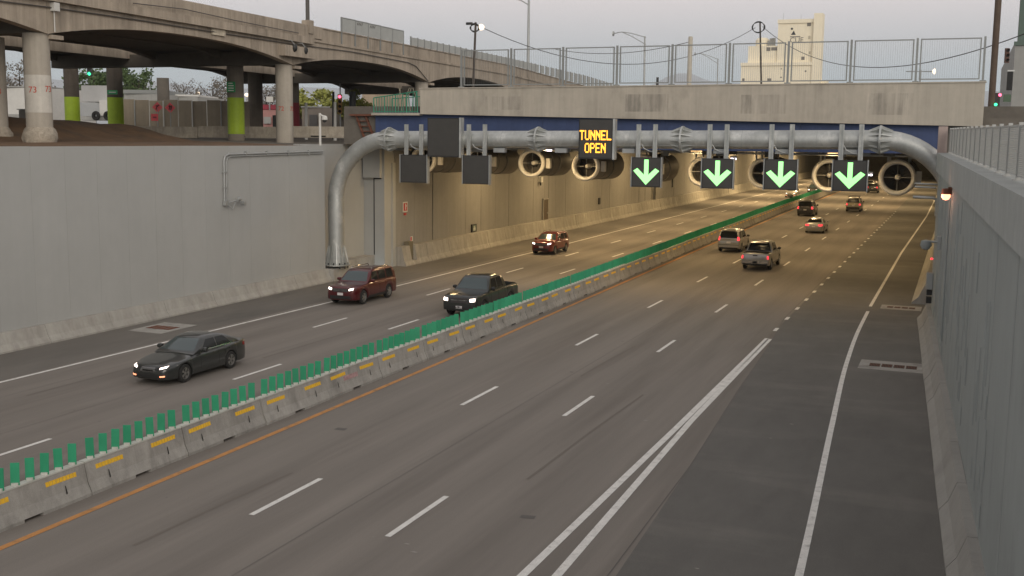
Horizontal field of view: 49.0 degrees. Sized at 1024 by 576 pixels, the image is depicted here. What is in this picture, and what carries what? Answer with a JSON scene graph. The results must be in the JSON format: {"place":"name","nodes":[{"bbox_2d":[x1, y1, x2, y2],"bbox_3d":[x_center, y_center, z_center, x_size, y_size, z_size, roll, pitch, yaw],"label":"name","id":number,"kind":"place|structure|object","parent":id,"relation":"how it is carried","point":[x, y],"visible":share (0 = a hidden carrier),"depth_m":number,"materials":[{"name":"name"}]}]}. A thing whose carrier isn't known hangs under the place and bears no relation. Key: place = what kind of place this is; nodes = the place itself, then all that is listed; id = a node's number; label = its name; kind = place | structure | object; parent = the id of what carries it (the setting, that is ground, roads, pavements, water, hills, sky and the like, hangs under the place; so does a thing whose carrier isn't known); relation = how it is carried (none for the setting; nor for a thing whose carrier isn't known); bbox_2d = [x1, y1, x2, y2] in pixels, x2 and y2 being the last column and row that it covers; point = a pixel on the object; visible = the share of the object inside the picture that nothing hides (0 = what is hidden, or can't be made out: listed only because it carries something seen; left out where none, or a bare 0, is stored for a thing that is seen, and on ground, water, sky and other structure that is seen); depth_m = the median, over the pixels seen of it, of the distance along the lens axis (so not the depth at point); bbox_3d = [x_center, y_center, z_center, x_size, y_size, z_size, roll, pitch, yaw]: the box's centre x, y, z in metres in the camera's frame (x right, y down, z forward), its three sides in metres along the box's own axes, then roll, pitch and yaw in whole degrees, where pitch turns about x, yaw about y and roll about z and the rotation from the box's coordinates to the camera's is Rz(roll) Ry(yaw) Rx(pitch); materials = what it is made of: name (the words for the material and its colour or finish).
{"place":"outdoors","nodes":[
{"label":"outdoors","id":0,"kind":"place"},
{"bbox_2d":[127,322,195,333],"bbox_3d":[-16.310,1.855,52.465,1.900,0.022,2.600,4,8,21],"label":"drain grate","id":1,"kind":"object","parent":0,"point":[163,327],"visible":1,"depth_m":52.42,"materials":[{"name":"concrete"}]},
{"bbox_2d":[133,331,244,381],"bbox_3d":[-12.184,2.471,42.620,2.258,1.480,4.974,4,8,21],"label":"sedan","id":2,"kind":"object","parent":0,"point":[182,357],"visible":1,"depth_m":41.82,"materials":[{"name":"black paint"}]},
{"bbox_2d":[183,137,343,144],"bbox_3d":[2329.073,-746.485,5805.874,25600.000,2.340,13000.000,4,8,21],"label":"ground","id":3,"kind":"structure","parent":0,"point":[296,140],"depth_m":82.94,"materials":[{"name":"brown soil"}]},
{"bbox_2d":[0,37,12,136],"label":"column","id":4,"kind":"structure","parent":3,"relation":"on","point":[5,130],"depth_m":57.22,"materials":[{"name":"concrete"}]},
{"bbox_2d":[6,59,55,86],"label":"tree","id":5,"kind":"object","parent":3,"relation":"on","point":[10,83],"visible":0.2,"depth_m":162.29,"materials":[{"name":"grey plant"}]},
{"bbox_2d":[7,86,95,122],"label":"white building","id":6,"kind":"structure","parent":3,"relation":"on","point":[15,98],"depth_m":130.29,"materials":[{"name":"paint"}]},
{"bbox_2d":[63,69,80,120],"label":"column","id":7,"kind":"structure","parent":3,"relation":"on","point":[71,94],"depth_m":97.15,"materials":[{"name":"paint"}]},
{"bbox_2d":[61,68,106,122],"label":"tree","id":8,"kind":"object","parent":3,"relation":"on","point":[98,78],"visible":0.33,"depth_m":168.35,"materials":[{"name":"green plant"}]},
{"bbox_2d":[80,85,107,120],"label":"box truck","id":9,"kind":"object","parent":3,"relation":"on","point":[89,111],"visible":0.72,"depth_m":128.01,"materials":[{"name":"white paint"}]},
{"bbox_2d":[106,68,123,123],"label":"column","id":10,"kind":"structure","parent":3,"relation":"on","point":[115,102],"depth_m":94.17,"materials":[{"name":"paint"}]},
{"bbox_2d":[122,67,156,98],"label":"tree","id":11,"kind":"object","parent":3,"relation":"on","point":[131,81],"visible":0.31,"depth_m":163.66,"materials":[{"name":"green plant"}]},
{"bbox_2d":[0,116,292,145],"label":"dirt mound","id":12,"kind":"object","parent":3,"relation":"on","point":[75,133],"visible":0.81,"depth_m":63.40,"materials":[{"name":"brown soil"}]},
{"bbox_2d":[21,32,57,142],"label":"column","id":13,"kind":"structure","parent":12,"relation":"on","point":[39,127],"depth_m":54.45,"materials":[{"name":"concrete"}]},
{"bbox_2d":[123,90,185,126],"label":"grey shed","id":14,"kind":"structure","parent":3,"relation":"on","point":[150,95],"depth_m":149.73,"materials":[{"name":"grey"}]},
{"bbox_2d":[157,78,169,100],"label":"column","id":15,"kind":"structure","parent":3,"relation":"on","point":[162,89],"depth_m":116.98,"materials":[{"name":"concrete"}]},
{"bbox_2d":[138,126,198,137],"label":"street barrier","id":16,"kind":"object","parent":3,"relation":"on","point":[185,132],"visible":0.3,"depth_m":83.79,"materials":[{"name":"concrete"}]},
{"bbox_2d":[123,99,249,126],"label":"screen fence","id":17,"kind":"object","parent":3,"relation":"on","point":[189,113],"visible":0.56,"depth_m":101.80,"materials":[{"name":"grey metal"}]},
{"bbox_2d":[175,94,223,108],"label":"shed","id":18,"kind":"structure","parent":3,"relation":"on","point":[195,97],"depth_m":154.84,"materials":[{"name":"white paint"}]},
{"bbox_2d":[191,76,226,100],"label":"tree","id":19,"kind":"object","parent":3,"relation":"on","point":[216,85],"visible":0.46,"depth_m":178.32,"materials":[{"name":"grey plant"}]},
{"bbox_2d":[227,51,244,140],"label":"column","id":20,"kind":"structure","parent":3,"relation":"on","point":[235,114],"depth_m":79.35,"materials":[{"name":"concrete"}]},
{"bbox_2d":[198,126,275,137],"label":"street barrier","id":21,"kind":"object","parent":3,"relation":"on","point":[222,132],"visible":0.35,"depth_m":83.78,"materials":[{"name":"concrete"}]},
{"bbox_2d":[248,72,262,126],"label":"column","id":22,"kind":"structure","parent":3,"relation":"on","point":[255,92],"depth_m":103.14,"materials":[{"name":"concrete"}]},
{"bbox_2d":[263,105,301,126],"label":"shop building","id":23,"kind":"structure","parent":3,"relation":"on","point":[269,118],"depth_m":139.89,"materials":[{"name":"red"}]},
{"bbox_2d":[275,64,293,142],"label":"column","id":24,"kind":"structure","parent":3,"relation":"on","point":[284,98],"depth_m":76.22,"materials":[{"name":"concrete"}]},
{"bbox_2d":[0,0,584,95],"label":"viaduct","id":25,"kind":"object","parent":3,"relation":"on","point":[83,34],"visible":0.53,"depth_m":76.55,"materials":[{"name":"concrete"}]},
{"bbox_2d":[340,17,613,85],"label":"viaduct fence","id":26,"kind":"object","parent":25,"relation":"on","point":[355,27],"visible":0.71,"depth_m":95.97,"materials":[{"name":"metal"}]},
{"bbox_2d":[293,83,299,125],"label":"column","id":27,"kind":"structure","parent":3,"relation":"on","point":[296,116],"depth_m":103.31,"materials":[{"name":"concrete"}]},
{"bbox_2d":[274,88,347,119],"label":"tree","id":28,"kind":"object","parent":3,"relation":"on","point":[323,96],"visible":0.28,"depth_m":139.37,"materials":[{"name":"green plant"}]},
{"bbox_2d":[293,126,343,137],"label":"street barrier","id":29,"kind":"object","parent":3,"relation":"on","point":[313,132],"visible":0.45,"depth_m":83.78,"materials":[{"name":"concrete"}]},
{"bbox_2d":[301,106,343,126],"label":"building","id":30,"kind":"structure","parent":3,"relation":"on","point":[313,115],"depth_m":134.92,"materials":[{"name":"grey concrete"}]},
{"bbox_2d":[329,88,374,117],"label":"tree","id":31,"kind":"object","parent":3,"relation":"on","point":[360,102],"visible":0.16,"depth_m":117.30,"materials":[{"name":"green plant"}]},
{"bbox_2d":[362,94,407,105],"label":"tan building","id":32,"kind":"structure","parent":3,"relation":"on","point":[369,98],"depth_m":151.41,"materials":[{"name":"beige concrete"}]},
{"bbox_2d":[466,22,483,86],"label":"street lamp","id":33,"kind":"object","parent":3,"relation":"on","point":[480,26],"visible":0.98,"depth_m":104.99,"materials":[{"name":"grey metal"}]},
{"bbox_2d":[741,13,828,83],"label":"grain mill","id":34,"kind":"object","parent":3,"relation":"on","point":[801,30],"visible":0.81,"depth_m":790.31,"materials":[{"name":"beige concrete"}]},
{"bbox_2d":[1000,0,1023,105],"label":"grey building","id":35,"kind":"structure","parent":3,"relation":"on","point":[1016,63],"depth_m":86.72,"materials":[{"name":"grey concrete"}]},
{"bbox_2d":[328,263,395,303],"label":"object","id":36,"kind":"object","parent":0,"point":[361,284],"visible":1,"depth_m":61.38,"materials":[{"name":"red paint"}]},
{"bbox_2d":[375,327,426,377],"bbox_3d":[-4.413,2.452,43.868,0.610,1.382,3.775,4,8,22],"label":"median barrier","id":37,"kind":"object","parent":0,"point":[397,354],"visible":0.99,"depth_m":43.65,"materials":[{"name":"concrete"}]},
{"bbox_2d":[0,177,811,380],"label":"shoulder","id":38,"kind":"object","parent":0,"point":[35,359],"visible":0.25,"depth_m":57.52},
{"bbox_2d":[0,268,332,354],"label":"roadside barrier","id":39,"kind":"object","parent":38,"relation":"on","point":[38,335],"visible":1,"depth_m":54.30,"materials":[{"name":"concrete"}]},
{"bbox_2d":[396,171,811,266],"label":"tunnel barrier","id":40,"kind":"object","parent":38,"relation":"on","point":[409,253],"visible":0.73,"depth_m":102.40,"materials":[{"name":"concrete"}]},
{"bbox_2d":[420,314,465,359],"bbox_3d":[-3.004,2.000,47.379,0.610,1.383,3.775,4,8,21],"label":"median barrier","id":41,"kind":"object","parent":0,"point":[440,337],"visible":1,"depth_m":47.20,"materials":[{"name":"concrete"}]},
{"bbox_2d":[0,176,936,575],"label":"road","id":42,"kind":"structure","parent":0,"point":[570,438],"depth_m":35.10,"materials":[{"name":"grey asphalt"}]},
{"bbox_2d":[0,443,91,532],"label":"median barrier","id":43,"kind":"object","parent":42,"relation":"on","point":[47,491],"visible":1,"depth_m":26.71,"materials":[{"name":"concrete"}]},
{"bbox_2d":[79,410,187,495],"bbox_3d":[-10.059,4.258,29.828,0.610,1.383,3.775,4,8,21],"label":"median barrier","id":44,"kind":"object","parent":42,"relation":"on","point":[116,464],"visible":1,"depth_m":29.59,"materials":[{"name":"concrete"}]},
{"bbox_2d":[0,145,325,331],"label":"retaining wall","id":45,"kind":"structure","parent":42,"relation":"on","point":[87,230],"depth_m":54.13,"materials":[{"name":"concrete"}]},
{"bbox_2d":[222,150,323,208],"bbox_3d":[-13.289,-6.284,64.150,0.440,3.092,10.100,4,8,21],"label":"wall conduit","id":46,"kind":"object","parent":45,"relation":"attached to","point":[239,199],"depth_m":60.79,"materials":[{"name":"grey metal"}]},
{"bbox_2d":[177,383,265,455],"bbox_3d":[-8.654,3.806,33.340,0.610,1.383,3.775,4,8,21],"label":"median barrier","id":47,"kind":"object","parent":42,"relation":"on","point":[215,427],"visible":1,"depth_m":33.10,"materials":[{"name":"concrete"}]},
{"bbox_2d":[256,361,329,424],"bbox_3d":[-7.216,3.356,36.840,0.610,1.383,3.775,4,8,21],"label":"median barrier","id":48,"kind":"object","parent":42,"relation":"on","point":[283,402],"visible":1,"depth_m":36.60,"materials":[{"name":"concrete"}]},
{"bbox_2d":[293,144,395,268],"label":"niche wall","id":49,"kind":"structure","parent":42,"relation":"on","point":[370,214],"depth_m":76.93,"materials":[{"name":"concrete"}]},
{"bbox_2d":[321,343,381,398],"bbox_3d":[-5.830,2.903,40.360,0.610,1.382,3.775,4,8,21],"label":"median barrier","id":50,"kind":"object","parent":42,"relation":"on","point":[356,371],"visible":0.99,"depth_m":40.19,"materials":[{"name":"concrete"}]},
{"bbox_2d":[394,148,818,245],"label":"tunnel wall","id":51,"kind":"structure","parent":42,"relation":"on","point":[442,205],"depth_m":98.97,"materials":[{"name":"concrete"}]},
{"bbox_2d":[325,125,937,281],"bbox_3d":[5.443,-4.354,63.774,37.730,9.839,1.800,4,8,21],"label":"sign gantry","id":52,"kind":"object","parent":42,"relation":"on","point":[880,139],"visible":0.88,"depth_m":62.46,"materials":[{"name":"metal"}]},
{"bbox_2d":[399,124,429,182],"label":"lane control sign","id":53,"kind":"object","parent":52,"relation":"attached to","point":[414,168],"visible":1,"depth_m":67.15,"materials":[{"name":"grey metal"}]},
{"bbox_2d":[427,118,463,157],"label":"message sign","id":54,"kind":"object","parent":52,"relation":"attached to","point":[445,137],"visible":1,"depth_m":66.08,"materials":[{"name":"metal"}]},
{"bbox_2d":[462,124,491,184],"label":"lane control sign","id":55,"kind":"object","parent":52,"relation":"attached to","point":[476,169],"visible":1,"depth_m":65.66,"materials":[{"name":"grey metal"}]},
{"bbox_2d":[578,119,616,159],"bbox_3d":[4.829,-8.343,62.949,2.100,2.250,0.630,4,8,21],"label":"message sign","id":56,"kind":"object","parent":52,"relation":"attached to","point":[597,138],"visible":1,"depth_m":62.65,"materials":[{"name":"metal"}]},
{"bbox_2d":[630,124,662,187],"bbox_3d":[7.462,-7.283,61.988,1.740,3.462,0.375,4,8,21],"label":"lane control sign","id":57,"kind":"object","parent":52,"relation":"attached to","point":[646,171],"visible":1,"depth_m":61.92,"materials":[{"name":"grey metal"}]},
{"bbox_2d":[700,124,734,189],"bbox_3d":[11.123,-7.072,60.546,1.780,3.465,0.375,4,8,21],"label":"lane control sign","id":58,"kind":"object","parent":52,"relation":"attached to","point":[717,173],"visible":1,"depth_m":60.48,"materials":[{"name":"grey metal"}]},
{"bbox_2d":[762,124,798,190],"bbox_3d":[14.231,-6.894,59.322,1.790,3.466,0.375,4,8,21],"label":"lane control sign","id":59,"kind":"object","parent":52,"relation":"attached to","point":[780,174],"visible":1,"depth_m":59.26,"materials":[{"name":"grey metal"}]},
{"bbox_2d":[831,124,868,191],"bbox_3d":[17.506,-6.707,58.033,1.800,3.467,0.375,4,8,21],"label":"lane control sign","id":60,"kind":"object","parent":52,"relation":"attached to","point":[849,175],"visible":1,"depth_m":57.97,"materials":[{"name":"grey metal"}]},
{"bbox_2d":[344,81,1023,165],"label":"tunnel portal","id":61,"kind":"object","parent":42,"relation":"on","point":[923,111],"visible":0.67,"depth_m":64.29,"materials":[{"name":"concrete"}]},
{"bbox_2d":[373,88,419,112],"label":"green railing","id":62,"kind":"object","parent":61,"relation":"on","point":[416,96],"visible":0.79,"depth_m":71.95,"materials":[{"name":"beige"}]},
{"bbox_2d":[458,36,986,86],"bbox_3d":[10.808,-12.834,64.416,30.359,2.455,0.240,4,8,21],"label":"parapet fence","id":63,"kind":"object","parent":61,"relation":"on","point":[462,79],"visible":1,"depth_m":63.96,"materials":[{"name":"metal"}]},
{"bbox_2d":[913,182,937,215],"bbox_3d":[22.811,-4.892,61.930,1.335,1.816,0.350,4,8,21],"label":"pipe frame","id":64,"kind":"object","parent":61,"relation":"attached to","point":[925,197],"visible":0.81,"depth_m":61.77,"materials":[{"name":"grey metal"}]},
{"bbox_2d":[819,152,933,176],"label":"tunnel end","id":65,"kind":"structure","parent":42,"relation":"on","point":[876,164],"depth_m":303.29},
{"bbox_2d":[911,231,934,304],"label":"tunnel wall","id":66,"kind":"structure","parent":42,"relation":"on","point":[919,296],"depth_m":69.76,"materials":[{"name":"concrete"}]},
{"bbox_2d":[344,106,1023,117],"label":"tunnel roof","id":67,"kind":"structure","parent":66,"relation":"on","point":[1003,112],"depth_m":60.38,"materials":[{"name":"grey concrete"}]},
{"bbox_2d":[411,148,466,172],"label":"jet fan","id":68,"kind":"object","parent":67,"relation":"hanging from","point":[446,164],"visible":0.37,"depth_m":80.08},
{"bbox_2d":[465,149,518,173],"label":"jet fan","id":69,"kind":"object","parent":67,"relation":"hanging from","point":[505,162],"visible":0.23,"depth_m":79.60},
{"bbox_2d":[518,148,571,176],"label":"jet fan","id":70,"kind":"object","parent":67,"relation":"hanging from","point":[532,163],"visible":0.91,"depth_m":76.54},
{"bbox_2d":[572,153,623,180],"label":"jet fan","id":71,"kind":"object","parent":67,"relation":"hanging from","point":[586,169],"visible":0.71,"depth_m":75.13},
{"bbox_2d":[629,150,678,181],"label":"jet fan","id":72,"kind":"object","parent":67,"relation":"hanging from","point":[670,167],"visible":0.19,"depth_m":75.67},
{"bbox_2d":[396,148,913,158],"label":"ceiling services","id":73,"kind":"object","parent":67,"relation":"attached to","point":[668,152],"visible":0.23,"depth_m":66.17,"materials":[{"name":"grey metal"}]},
{"bbox_2d":[687,153,723,185],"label":"jet fan","id":74,"kind":"object","parent":73,"relation":"hanging from","point":[694,171],"visible":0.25,"depth_m":71.75},
{"bbox_2d":[748,151,783,188],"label":"jet fan","id":75,"kind":"object","parent":73,"relation":"hanging from","point":[755,173],"visible":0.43,"depth_m":70.55},
{"bbox_2d":[811,152,846,191],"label":"jet fan","id":76,"kind":"object","parent":73,"relation":"hanging from","point":[821,175],"visible":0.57,"depth_m":69.28},
{"bbox_2d":[687,36,692,84],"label":"steel pole","id":77,"kind":"object","parent":67,"relation":"on","point":[689,64],"visible":0.66,"depth_m":119.96,"materials":[{"name":"white metal"}]},
{"bbox_2d":[878,157,921,195],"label":"jet fan","id":78,"kind":"object","parent":67,"relation":"hanging from","point":[899,176],"visible":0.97,"depth_m":67.55},
{"bbox_2d":[988,0,1001,105],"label":"utility pole","id":79,"kind":"object","parent":67,"relation":"on","point":[994,54],"visible":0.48,"depth_m":68.63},
{"bbox_2d":[917,304,985,575],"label":"kerb barrier","id":80,"kind":"object","parent":42,"relation":"on","point":[962,554],"visible":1,"depth_m":29.15,"materials":[{"name":"concrete"}]},
{"bbox_2d":[930,153,1023,575],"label":"side wall","id":81,"kind":"structure","parent":42,"relation":"on","point":[981,346],"depth_m":23.53,"materials":[{"name":"concrete"}]},
{"bbox_2d":[926,272,932,302],"bbox_3d":[20.677,-0.013,55.717,0.300,1.500,0.600,3,8,19],"label":"wall cabinet","id":82,"kind":"object","parent":81,"relation":"attached to","point":[929,279],"depth_m":55.44,"materials":[{"name":"grey metal"}]},
{"bbox_2d":[940,187,951,341],"bbox_3d":[16.093,-0.866,42.036,0.370,5.800,0.332,3,8,19],"label":"wall lamp","id":83,"kind":"object","parent":81,"relation":"attached to","point":[946,193],"visible":0.98,"depth_m":41.82,"materials":[{"name":"metal"}]},
{"bbox_2d":[937,122,1023,180],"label":"fence","id":84,"kind":"object","parent":81,"relation":"on","point":[1000,148],"depth_m":30.50,"materials":[{"name":"metal"}]},
{"bbox_2d":[459,302,498,343],"bbox_3d":[-1.588,1.549,50.887,0.610,1.383,3.775,4,8,21],"label":"median barrier","id":85,"kind":"object","parent":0,"point":[478,322],"visible":1,"depth_m":50.69,"materials":[{"name":"concrete"}]},
{"bbox_2d":[443,272,517,313],"bbox_3d":[-1.610,0.199,58.834,2.390,1.940,5.774,4,8,21],"label":"pickup truck","id":86,"kind":"object","parent":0,"point":[472,290],"visible":0.79,"depth_m":57.56,"materials":[{"name":"black paint"}]},
{"bbox_2d":[6,73,999,123],"bbox_3d":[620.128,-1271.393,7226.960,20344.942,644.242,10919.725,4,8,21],"label":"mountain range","id":87,"kind":"structure","parent":0,"point":[310,90],"depth_m":10393.76,"materials":[{"name":"green plant"}]},
{"bbox_2d":[493,292,526,330],"bbox_3d":[-0.197,1.096,54.405,0.610,1.382,3.775,4,8,21],"label":"median barrier","id":88,"kind":"object","parent":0,"point":[508,311],"visible":0.99,"depth_m":54.19,"materials":[{"name":"concrete"}]},
{"bbox_2d":[5,0,1019,90],"label":"sky","id":89,"kind":"structure","parent":0,"point":[553,23],"materials":[{"name":"grey"}]},
{"bbox_2d":[522,284,552,318],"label":"median barrier","id":90,"kind":"object","parent":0,"point":[536,300],"visible":0.98,"depth_m":57.70,"materials":[{"name":"concrete"}]},
{"bbox_2d":[532,230,568,253],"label":"hatchback","id":91,"kind":"object","parent":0,"point":[553,242],"visible":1,"depth_m":88.32,"materials":[{"name":"red paint"}]},
{"bbox_2d":[548,276,574,308],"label":"median barrier","id":92,"kind":"object","parent":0,"point":[560,290],"visible":0.98,"depth_m":61.26,"materials":[{"name":"concrete"}]},
{"bbox_2d":[571,269,594,299],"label":"median barrier","id":93,"kind":"object","parent":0,"point":[582,283],"visible":0.98,"depth_m":64.71,"materials":[{"name":"concrete"}]},
{"bbox_2d":[590,262,612,290],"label":"median barrier","id":94,"kind":"object","parent":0,"point":[600,276],"visible":0.98,"depth_m":68.32,"materials":[{"name":"concrete"}]},
{"bbox_2d":[608,257,627,283],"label":"median barrier","id":95,"kind":"object","parent":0,"point":[617,269],"visible":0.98,"depth_m":71.87,"materials":[{"name":"concrete"}]},
{"bbox_2d":[624,251,642,276],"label":"median barrier","id":96,"kind":"object","parent":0,"point":[632,263],"visible":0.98,"depth_m":75.49,"materials":[{"name":"concrete"}]},
{"bbox_2d":[639,247,655,270],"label":"median barrier","id":97,"kind":"object","parent":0,"point":[646,257],"visible":0.98,"depth_m":78.83,"materials":[{"name":"concrete"}]},
{"bbox_2d":[652,242,667,264],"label":"median barrier","id":98,"kind":"object","parent":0,"point":[659,254],"visible":0.94,"depth_m":82.55,"materials":[{"name":"concrete"}]},
{"bbox_2d":[665,238,678,259],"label":"median barrier","id":99,"kind":"object","parent":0,"point":[671,249],"visible":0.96,"depth_m":85.91,"materials":[{"name":"concrete"}]},
{"bbox_2d":[676,235,688,255],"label":"median barrier","id":100,"kind":"object","parent":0,"point":[681,244],"visible":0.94,"depth_m":89.45,"materials":[{"name":"concrete"}]},
{"bbox_2d":[718,227,749,251],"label":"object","id":101,"kind":"object","parent":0,"point":[734,238],"visible":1,"depth_m":90.90,"materials":[{"name":"silver metal"}]},
{"bbox_2d":[741,239,780,269],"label":"pickup truck","id":102,"kind":"object","parent":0,"point":[760,252],"visible":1,"depth_m":79.27,"materials":[{"name":"silver metal"}]},
{"bbox_2d":[616,177,945,575],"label":"shoulder","id":103,"kind":"object","parent":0,"point":[704,523],"visible":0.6,"depth_m":32.30},
{"bbox_2d":[858,359,922,373],"bbox_3d":[15.380,3.160,45.346,2.600,0.022,2.000,4,8,21],"label":"drain grate","id":104,"kind":"object","parent":103,"relation":"on","point":[891,366],"visible":1,"depth_m":45.27,"materials":[{"name":"metal"}]},
{"bbox_2d":[797,199,818,215],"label":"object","id":105,"kind":"object","parent":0,"point":[807,207],"visible":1,"depth_m":135.61,"materials":[{"name":"grey paint"}]},
{"bbox_2d":[805,217,828,232],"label":"sedan","id":106,"kind":"object","parent":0,"point":[816,224],"visible":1,"depth_m":110.86,"materials":[{"name":"silver metal"}]},
{"bbox_2d":[846,195,863,211],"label":"off roader","id":107,"kind":"object","parent":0,"point":[854,202],"visible":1,"depth_m":145.56,"materials":[{"name":"beige paint"}]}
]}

